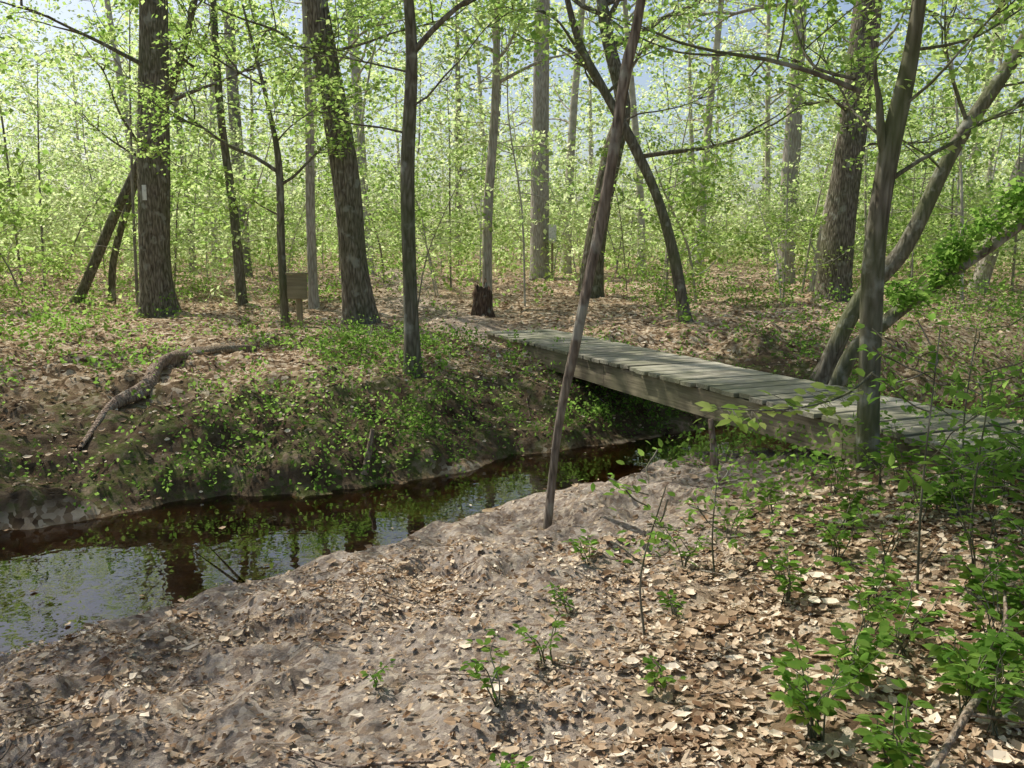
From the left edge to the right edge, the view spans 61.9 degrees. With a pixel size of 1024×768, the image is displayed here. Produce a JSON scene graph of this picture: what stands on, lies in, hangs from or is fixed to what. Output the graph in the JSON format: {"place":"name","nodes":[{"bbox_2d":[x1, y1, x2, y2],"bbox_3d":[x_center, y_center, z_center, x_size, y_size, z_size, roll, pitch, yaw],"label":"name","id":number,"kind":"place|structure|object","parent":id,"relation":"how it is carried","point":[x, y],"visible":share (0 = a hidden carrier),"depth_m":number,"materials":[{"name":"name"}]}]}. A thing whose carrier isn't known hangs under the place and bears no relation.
{"place":"outdoors","nodes":[
{"label":"outdoors","id":0,"kind":"place"},
{"bbox_2d":[0,248,1023,767],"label":"ground","id":1,"kind":"structure","parent":0,"point":[26,504],"depth_m":6.13,"materials":[{"name":"brown soil"}]},
{"bbox_2d":[0,0,311,317],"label":"oak tree","id":2,"kind":"object","parent":1,"relation":"on","point":[156,282],"visible":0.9,"depth_m":17.13,"materials":[{"name":"brown plant"}]},
{"bbox_2d":[142,185,146,199],"bbox_3d":[-7.403,-3.855,17.180,0.092,0.300,0.010,0,9,0],"label":"trail blaze","id":3,"kind":"object","parent":2,"relation":"attached to","point":[144,194],"visible":1,"depth_m":17.18,"materials":[{"name":"white paint"}]},
{"bbox_2d":[107,37,207,303],"bbox_3d":[-8.332,-4.643,19.297,3.144,5.900,1.471,5,10,27],"label":"leaning tree","id":4,"kind":"object","parent":1,"relation":"on","point":[114,259],"visible":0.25,"depth_m":20.16,"materials":[{"name":"green plant"}]},
{"bbox_2d":[78,345,256,449],"bbox_3d":[-4.016,-0.015,10.093,0.370,0.691,3.956,1,9,8],"label":"fallen log","id":5,"kind":"object","parent":1,"relation":"on","point":[150,380],"visible":0.84,"depth_m":9.53,"materials":[{"name":"brown wood"}]},
{"bbox_2d":[67,0,267,302],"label":"leaning tree","id":6,"kind":"object","parent":1,"relation":"on","point":[95,260],"visible":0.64,"depth_m":19.43,"materials":[{"name":"green plant"}]},
{"bbox_2d":[100,0,289,306],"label":"sweetgum tree","id":7,"kind":"object","parent":1,"relation":"on","point":[240,280],"visible":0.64,"depth_m":19.36,"materials":[{"name":"brown plant"}]},
{"bbox_2d":[102,0,416,328],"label":"hornbeam tree","id":8,"kind":"object","parent":1,"relation":"on","point":[277,169],"visible":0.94,"depth_m":13.75,"materials":[{"name":"green plant"}]},
{"bbox_2d":[285,272,307,328],"bbox_3d":[-3.586,-1.359,14.303,0.360,1.010,0.219,-1,9,-8],"label":"trail sign","id":9,"kind":"object","parent":1,"relation":"on","point":[297,287],"visible":0.94,"depth_m":14.18,"materials":[{"name":"brown wood"}]},
{"bbox_2d":[168,0,496,325],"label":"oak tree","id":10,"kind":"object","parent":1,"relation":"on","point":[357,293],"visible":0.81,"depth_m":14.45,"materials":[{"name":"brown plant"}]},
{"bbox_2d":[216,0,461,309],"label":"sweetgum tree","id":11,"kind":"object","parent":1,"relation":"on","point":[313,297],"visible":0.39,"depth_m":18.46,"materials":[{"name":"green plant"}]},
{"bbox_2d":[361,429,374,474],"bbox_3d":[-1.470,0.699,8.670,0.073,0.469,0.204,5,10,28],"label":"broken sapling stub","id":12,"kind":"object","parent":1,"relation":"on","point":[369,450],"visible":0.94,"depth_m":8.68,"materials":[{"name":"grey wood"}]},
{"bbox_2d":[360,659,394,689],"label":"understory plant","id":13,"kind":"object","parent":1,"relation":"on","point":[374,676],"visible":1,"depth_m":3.63,"materials":[{"name":"green plant"}]},
{"bbox_2d":[188,0,582,377],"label":"maple tree","id":14,"kind":"object","parent":1,"relation":"on","point":[412,347],"visible":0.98,"depth_m":10.15,"materials":[{"name":"green plant"}]},
{"bbox_2d":[470,278,495,317],"bbox_3d":[-0.591,-1.709,16.953,0.542,0.773,0.515,0,9,0],"label":"broken stump","id":15,"kind":"object","parent":1,"relation":"on","point":[482,302],"visible":0.92,"depth_m":16.80,"materials":[{"name":"brown wood"}]},
{"bbox_2d":[459,629,509,709],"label":"understory plant","id":16,"kind":"object","parent":1,"relation":"on","point":[478,666],"visible":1,"depth_m":3.34,"materials":[{"name":"green plant"}]},
{"bbox_2d":[378,0,623,305],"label":"sweetgum tree","id":17,"kind":"object","parent":1,"relation":"on","point":[497,81],"visible":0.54,"depth_m":18.43,"materials":[{"name":"green plant"}]},
{"bbox_2d":[489,751,532,767],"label":"understory plant","id":18,"kind":"object","parent":1,"relation":"on","point":[507,764],"visible":1,"depth_m":2.83,"materials":[{"name":"green plant"}]},
{"bbox_2d":[0,15,1022,256],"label":"surrounding trees","id":19,"kind":"object","parent":1,"relation":"on","point":[44,187],"visible":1,"depth_m":11.37,"materials":[{"name":"green plant"}]},
{"bbox_2d":[0,0,1023,314],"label":"distant trees","id":20,"kind":"object","parent":1,"relation":"on","point":[698,244],"visible":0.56,"depth_m":28.67,"materials":[{"name":"green plant"}]},
{"bbox_2d":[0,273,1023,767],"bbox_3d":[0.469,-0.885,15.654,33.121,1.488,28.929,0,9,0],"label":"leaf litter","id":21,"kind":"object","parent":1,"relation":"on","point":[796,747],"visible":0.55,"depth_m":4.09,"materials":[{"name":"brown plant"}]},
{"bbox_2d":[0,121,1023,535],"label":"undergrowth","id":22,"kind":"object","parent":1,"relation":"on","point":[388,337],"visible":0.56,"depth_m":11.63,"materials":[{"name":"green plant"}]},
{"bbox_2d":[0,334,1023,767],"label":"fallen twigs","id":23,"kind":"object","parent":1,"relation":"on","point":[314,760],"depth_m":3.35,"materials":[{"name":"brown wood"}]},
{"bbox_2d":[512,607,565,664],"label":"understory plant","id":24,"kind":"object","parent":1,"relation":"on","point":[555,625],"visible":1,"depth_m":3.73,"materials":[{"name":"green plant"}]},
{"bbox_2d":[529,0,550,279],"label":"pine tree","id":25,"kind":"object","parent":1,"relation":"on","point":[540,118],"visible":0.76,"depth_m":28.98,"materials":[{"name":"grey plant"}]},
{"bbox_2d":[549,225,555,278],"bbox_3d":[1.380,-4.481,29.221,0.260,1.910,0.155,0,9,0],"label":"trail marker board","id":26,"kind":"object","parent":1,"relation":"on","point":[552,233],"visible":0.85,"depth_m":29.07,"materials":[{"name":"white paint"}]},
{"bbox_2d":[543,582,574,612],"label":"understory plant","id":27,"kind":"object","parent":1,"relation":"on","point":[554,592],"visible":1,"depth_m":4.42,"materials":[{"name":"green plant"}]},
{"bbox_2d":[561,529,598,563],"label":"understory plant","id":28,"kind":"object","parent":1,"relation":"on","point":[575,544],"visible":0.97,"depth_m":5.11,"materials":[{"name":"green plant"}]},
{"bbox_2d":[543,0,645,529],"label":"leaning sapling","id":29,"kind":"object","parent":1,"relation":"on","point":[610,167],"visible":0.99,"depth_m":5.90,"materials":[{"name":"brown plant"}]},
{"bbox_2d":[578,439,697,634],"bbox_3d":[0.626,0.738,3.896,0.510,0.923,0.527,-4,10,-24],"label":"sapling","id":30,"kind":"object","parent":1,"relation":"on","point":[651,539],"visible":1,"depth_m":3.85,"materials":[{"name":"green plant"}]},
{"bbox_2d":[546,0,776,297],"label":"dark tree","id":31,"kind":"object","parent":1,"relation":"on","point":[614,67],"visible":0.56,"depth_m":21.09,"materials":[{"name":"green plant"}]},
{"bbox_2d":[640,655,686,693],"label":"understory plant","id":32,"kind":"object","parent":1,"relation":"on","point":[650,678],"visible":0.99,"depth_m":3.33,"materials":[{"name":"green plant"}]},
{"bbox_2d":[656,589,686,619],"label":"understory plant","id":33,"kind":"object","parent":1,"relation":"on","point":[665,600],"visible":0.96,"depth_m":4.24,"materials":[{"name":"green plant"}]},
{"bbox_2d":[650,513,710,566],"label":"understory plant","id":34,"kind":"object","parent":1,"relation":"on","point":[689,555],"visible":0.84,"depth_m":4.96,"materials":[{"name":"green plant"}]},
{"bbox_2d":[448,0,930,322],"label":"arching tree","id":35,"kind":"object","parent":1,"relation":"on","point":[678,279],"visible":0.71,"depth_m":14.90,"materials":[{"name":"green plant"}]},
{"bbox_2d":[708,418,718,471],"bbox_3d":[1.723,0.544,7.274,0.134,0.518,0.085,0,9,0],"label":"broken sapling stub","id":36,"kind":"object","parent":1,"relation":"on","point":[714,461],"visible":0.79,"depth_m":7.24,"materials":[{"name":"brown wood"}]},
{"bbox_2d":[676,459,756,575],"bbox_3d":[1.138,0.778,4.810,0.441,0.663,0.389,6,11,33],"label":"sapling","id":37,"kind":"object","parent":1,"relation":"on","point":[712,506],"visible":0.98,"depth_m":4.79,"materials":[{"name":"green plant"}]},
{"bbox_2d":[628,0,806,283],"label":"pine tree","id":38,"kind":"object","parent":1,"relation":"on","point":[795,137],"visible":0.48,"depth_m":27.02,"materials":[{"name":"grey plant"}]},
{"bbox_2d":[709,496,767,538],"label":"understory plant","id":39,"kind":"object","parent":1,"relation":"on","point":[739,517],"visible":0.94,"depth_m":5.39,"materials":[{"name":"green plant"}]},
{"bbox_2d":[485,329,1023,480],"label":"wooden footbridge","id":40,"kind":"object","parent":1,"relation":"on","point":[685,383],"visible":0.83,"depth_m":8.68,"materials":[{"name":"grey wood"}]},
{"bbox_2d":[757,473,784,513],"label":"understory plant","id":41,"kind":"object","parent":1,"relation":"on","point":[770,491],"visible":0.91,"depth_m":5.80,"materials":[{"name":"green plant"}]},
{"bbox_2d":[562,0,1023,470],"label":"hornbeam tree","id":42,"kind":"object","parent":1,"relation":"on","point":[889,131],"visible":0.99,"depth_m":6.09,"materials":[{"name":"green plant"}]},
{"bbox_2d":[695,371,874,432],"bbox_3d":[1.928,0.116,5.551,1.878,0.248,0.519,-7,11,-37],"label":"leafy branch","id":43,"kind":"object","parent":42,"relation":"attached to","point":[735,415],"visible":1,"depth_m":5.38,"materials":[{"name":"green plant"}]},
{"bbox_2d":[755,521,832,605],"bbox_3d":[1.341,0.921,4.232,0.298,0.360,0.403,-3,10,-19],"label":"understory plant","id":44,"kind":"object","parent":1,"relation":"on","point":[784,580],"visible":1,"depth_m":4.17,"materials":[{"name":"green plant"}]},
{"bbox_2d":[805,444,855,494],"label":"understory plant","id":45,"kind":"object","parent":1,"relation":"on","point":[812,464],"visible":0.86,"depth_m":5.75,"materials":[{"name":"green plant"}]},
{"bbox_2d":[759,637,902,742],"bbox_3d":[1.043,1.072,2.925,0.406,0.386,0.400,-7,11,-36],"label":"understory plant","id":46,"kind":"object","parent":1,"relation":"on","point":[794,697],"visible":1,"depth_m":2.90,"materials":[{"name":"green plant"}]},
{"bbox_2d":[795,502,888,557],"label":"understory plant","id":47,"kind":"object","parent":1,"relation":"on","point":[831,534],"visible":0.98,"depth_m":4.57,"materials":[{"name":"green plant"}]},
{"bbox_2d":[834,468,880,528],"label":"understory plant","id":48,"kind":"object","parent":1,"relation":"on","point":[849,501],"visible":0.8,"depth_m":5.01,"materials":[{"name":"green plant"}]},
{"bbox_2d":[807,0,908,290],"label":"sweetgum tree","id":49,"kind":"object","parent":1,"relation":"on","point":[816,257],"visible":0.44,"depth_m":23.54,"materials":[{"name":"green plant"}]},
{"bbox_2d":[726,0,992,301],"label":"oak tree","id":50,"kind":"object","parent":1,"relation":"on","point":[839,226],"visible":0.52,"depth_m":20.19,"materials":[{"name":"brown plant"}]},
{"bbox_2d":[814,585,913,692],"bbox_3d":[1.310,1.007,3.259,0.337,0.371,0.343,0,9,0],"label":"understory plant","id":51,"kind":"object","parent":1,"relation":"on","point":[864,639],"visible":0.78,"depth_m":3.20,"materials":[{"name":"green plant"}]},
{"bbox_2d":[832,555,896,600],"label":"understory plant","id":52,"kind":"object","parent":1,"relation":"on","point":[876,573],"visible":0.86,"depth_m":4.06,"materials":[{"name":"green plant"}]},
{"bbox_2d":[831,547,917,631],"bbox_3d":[1.569,0.930,3.694,0.345,0.356,0.366,5,10,27],"label":"understory plant","id":53,"kind":"object","parent":1,"relation":"on","point":[894,608],"visible":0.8,"depth_m":3.64,"materials":[{"name":"green plant"}]},
{"bbox_2d":[851,436,900,484],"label":"understory plant","id":54,"kind":"object","parent":1,"relation":"on","point":[875,454],"visible":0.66,"depth_m":5.77,"materials":[{"name":"green plant"}]},
{"bbox_2d":[852,678,934,767],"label":"understory plant","id":55,"kind":"object","parent":1,"relation":"on","point":[897,752],"visible":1,"depth_m":2.65,"materials":[{"name":"green plant"}]},
{"bbox_2d":[854,568,951,658],"bbox_3d":[1.592,0.941,3.436,0.344,0.346,0.302,0,9,0],"label":"understory plant","id":56,"kind":"object","parent":1,"relation":"on","point":[931,612],"visible":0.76,"depth_m":3.42,"materials":[{"name":"green plant"}]},
{"bbox_2d":[783,0,1023,384],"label":"leaning tree","id":57,"kind":"object","parent":1,"relation":"on","point":[895,260],"visible":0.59,"depth_m":11.61,"materials":[{"name":"green plant"}]},
{"bbox_2d":[850,479,958,560],"bbox_3d":[2.018,0.705,4.426,0.461,0.465,0.332,0,9,0],"label":"understory plant","id":58,"kind":"object","parent":1,"relation":"on","point":[907,505],"visible":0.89,"depth_m":4.40,"materials":[{"name":"green plant"}]},
{"bbox_2d":[877,414,944,491],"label":"understory plant","id":59,"kind":"object","parent":1,"relation":"on","point":[888,449],"visible":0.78,"depth_m":5.44,"materials":[{"name":"green plant"}]},
{"bbox_2d":[828,169,1023,386],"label":"ivy covered stem","id":60,"kind":"object","parent":1,"relation":"on","point":[955,264],"visible":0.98,"depth_m":8.73,"materials":[{"name":"green plant"}]},
{"bbox_2d":[847,313,1006,590],"bbox_3d":[1.861,0.337,3.957,0.697,1.316,0.714,0,9,0],"label":"sapling","id":61,"kind":"object","parent":1,"relation":"on","point":[903,484],"visible":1,"depth_m":3.82,"materials":[{"name":"green plant"}]},
{"bbox_2d":[903,470,950,509],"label":"understory plant","id":62,"kind":"object","parent":1,"relation":"on","point":[934,484],"visible":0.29,"depth_m":4.93,"materials":[{"name":"green plant"}]},
{"bbox_2d":[904,473,953,521],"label":"understory plant","id":63,"kind":"object","parent":1,"relation":"on","point":[936,500],"visible":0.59,"depth_m":4.81,"materials":[{"name":"green plant"}]},
{"bbox_2d":[916,482,969,511],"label":"understory plant","id":64,"kind":"object","parent":1,"relation":"on","point":[944,500],"visible":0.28,"depth_m":4.89,"materials":[{"name":"green plant"}]},
{"bbox_2d":[931,626,983,684],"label":"understory plant","id":65,"kind":"object","parent":1,"relation":"on","point":[962,651],"visible":0.4,"depth_m":3.16,"materials":[{"name":"green plant"}]},
{"bbox_2d":[900,313,1023,473],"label":"sapling","id":66,"kind":"object","parent":1,"relation":"on","point":[928,386],"visible":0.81,"depth_m":5.38,"materials":[{"name":"green plant"}]},
{"bbox_2d":[935,434,992,485],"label":"understory plant","id":67,"kind":"object","parent":1,"relation":"on","point":[940,462],"visible":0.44,"depth_m":5.17,"materials":[{"name":"green plant"}]},
{"bbox_2d":[908,354,1023,544],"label":"sapling","id":68,"kind":"object","parent":1,"relation":"on","point":[962,385],"visible":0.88,"depth_m":4.33,"materials":[{"name":"green plant"}]},
{"bbox_2d":[927,437,1009,515],"bbox_3d":[2.547,0.539,4.766,0.370,0.471,0.356,8,12,40],"label":"understory plant","id":69,"kind":"object","parent":1,"relation":"on","point":[960,482],"visible":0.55,"depth_m":4.76,"materials":[{"name":"green plant"}]},
{"bbox_2d":[914,590,1023,719],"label":"understory plant","id":70,"kind":"object","parent":1,"relation":"on","point":[934,649],"visible":0.69,"depth_m":2.96,"materials":[{"name":"green plant"}]},
{"bbox_2d":[944,459,999,520],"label":"understory plant","id":71,"kind":"object","parent":1,"relation":"on","point":[977,492],"visible":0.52,"depth_m":4.69,"materials":[{"name":"green plant"}]},
{"bbox_2d":[928,633,1023,722],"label":"understory plant","id":72,"kind":"object","parent":1,"relation":"on","point":[959,666],"visible":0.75,"depth_m":2.91,"materials":[{"name":"green plant"}]},
{"bbox_2d":[941,536,1018,602],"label":"understory plant","id":73,"kind":"object","parent":1,"relation":"on","point":[966,574],"visible":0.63,"depth_m":3.76,"materials":[{"name":"green plant"}]},
{"bbox_2d":[937,431,1023,503],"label":"understory plant","id":74,"kind":"object","parent":1,"relation":"on","point":[1007,451],"visible":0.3,"depth_m":4.98,"materials":[{"name":"green plant"}]},
{"bbox_2d":[941,486,1023,571],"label":"understory plant","id":75,"kind":"object","parent":1,"relation":"on","point":[967,537],"visible":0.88,"depth_m":3.94,"materials":[{"name":"green plant"}]},
{"bbox_2d":[943,548,1023,639],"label":"understory plant","id":76,"kind":"object","parent":1,"relation":"on","point":[992,612],"visible":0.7,"depth_m":3.40,"materials":[{"name":"green plant"}]},
{"bbox_2d":[955,450,1023,537],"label":"understory plant","id":77,"kind":"object","parent":1,"relation":"on","point":[983,499],"visible":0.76,"depth_m":4.41,"materials":[{"name":"green plant"}]},
{"bbox_2d":[958,415,1023,490],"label":"understory plant","id":78,"kind":"object","parent":1,"relation":"on","point":[1016,435],"visible":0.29,"depth_m":5.14,"materials":[{"name":"green plant"}]},
{"bbox_2d":[963,405,1023,535],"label":"sapling","id":79,"kind":"object","parent":1,"relation":"on","point":[1005,466],"visible":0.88,"depth_m":4.34,"materials":[{"name":"green plant"}]},
{"bbox_2d":[967,0,1023,292],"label":"sweetgum tree","id":80,"kind":"object","parent":1,"relation":"on","point":[987,269],"visible":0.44,"depth_m":23.62,"materials":[{"name":"green plant"}]},
{"bbox_2d":[967,631,1023,683],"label":"understory plant","id":81,"kind":"object","parent":1,"relation":"on","point":[987,643],"visible":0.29,"depth_m":2.98,"materials":[{"name":"green plant"}]},
{"bbox_2d":[971,636,1023,739],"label":"understory plant","id":82,"kind":"object","parent":1,"relation":"on","point":[1008,688],"visible":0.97,"depth_m":2.78,"materials":[{"name":"green plant"}]},
{"bbox_2d":[977,429,1021,491],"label":"understory plant","id":83,"kind":"object","parent":1,"relation":"on","point":[991,472],"visible":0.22,"depth_m":5.11,"materials":[{"name":"green plant"}]},
{"bbox_2d":[984,430,1020,482],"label":"understory plant","id":84,"kind":"object","parent":1,"relation":"on","point":[1000,438],"visible":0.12,"depth_m":5.33,"materials":[{"name":"green plant"}]},
{"bbox_2d":[989,560,1023,620],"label":"understory plant","id":85,"kind":"object","parent":1,"relation":"on","point":[993,566],"visible":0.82,"depth_m":3.37,"materials":[{"name":"green plant"}]},
{"bbox_2d":[991,570,1023,632],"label":"understory plant","id":86,"kind":"object","parent":1,"relation":"on","point":[1009,601],"visible":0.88,"depth_m":3.33,"materials":[{"name":"green plant"}]},
{"bbox_2d":[991,439,1023,491],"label":"understory plant","id":87,"kind":"object","parent":1,"relation":"on","point":[1015,461],"visible":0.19,"depth_m":5.20,"materials":[{"name":"green plant"}]},
{"bbox_2d":[992,515,1023,544],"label":"understory plant","id":88,"kind":"object","parent":1,"relation":"on","point":[1017,522],"visible":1,"depth_m":3.47,"materials":[{"name":"green plant"}]},
{"bbox_2d":[996,512,1023,550],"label":"understory plant","id":89,"kind":"object","parent":1,"relation":"on","point":[1012,527],"visible":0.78,"depth_m":3.95,"materials":[{"name":"green plant"}]},
{"bbox_2d":[1001,539,1023,602],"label":"understory plant","id":90,"kind":"object","parent":1,"relation":"on","point":[1011,546],"visible":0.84,"depth_m":3.56,"materials":[{"name":"green plant"}]},
{"bbox_2d":[1002,545,1023,592],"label":"understory plant","id":91,"kind":"object","parent":1,"relation":"on","point":[1008,549],"visible":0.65,"depth_m":3.56,"materials":[{"name":"green plant"}]},
{"bbox_2d":[1016,482,1023,500],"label":"understory plant","id":92,"kind":"object","parent":1,"relation":"on","point":[1020,483],"visible":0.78,"depth_m":4.69,"materials":[{"name":"green plant"}]},
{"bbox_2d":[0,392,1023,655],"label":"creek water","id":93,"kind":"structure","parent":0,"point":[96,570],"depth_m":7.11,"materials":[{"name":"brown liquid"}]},
{"bbox_2d":[4,432,700,625],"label":"floating leaves","id":94,"kind":"object","parent":93,"relation":"on","point":[222,527],"visible":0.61,"depth_m":7.24,"materials":[{"name":"brown plant"}]},
{"bbox_2d":[0,0,1023,248],"label":"sky","id":95,"kind":"structure","parent":0,"point":[640,80],"materials":[{"name":"white"}]}
]}

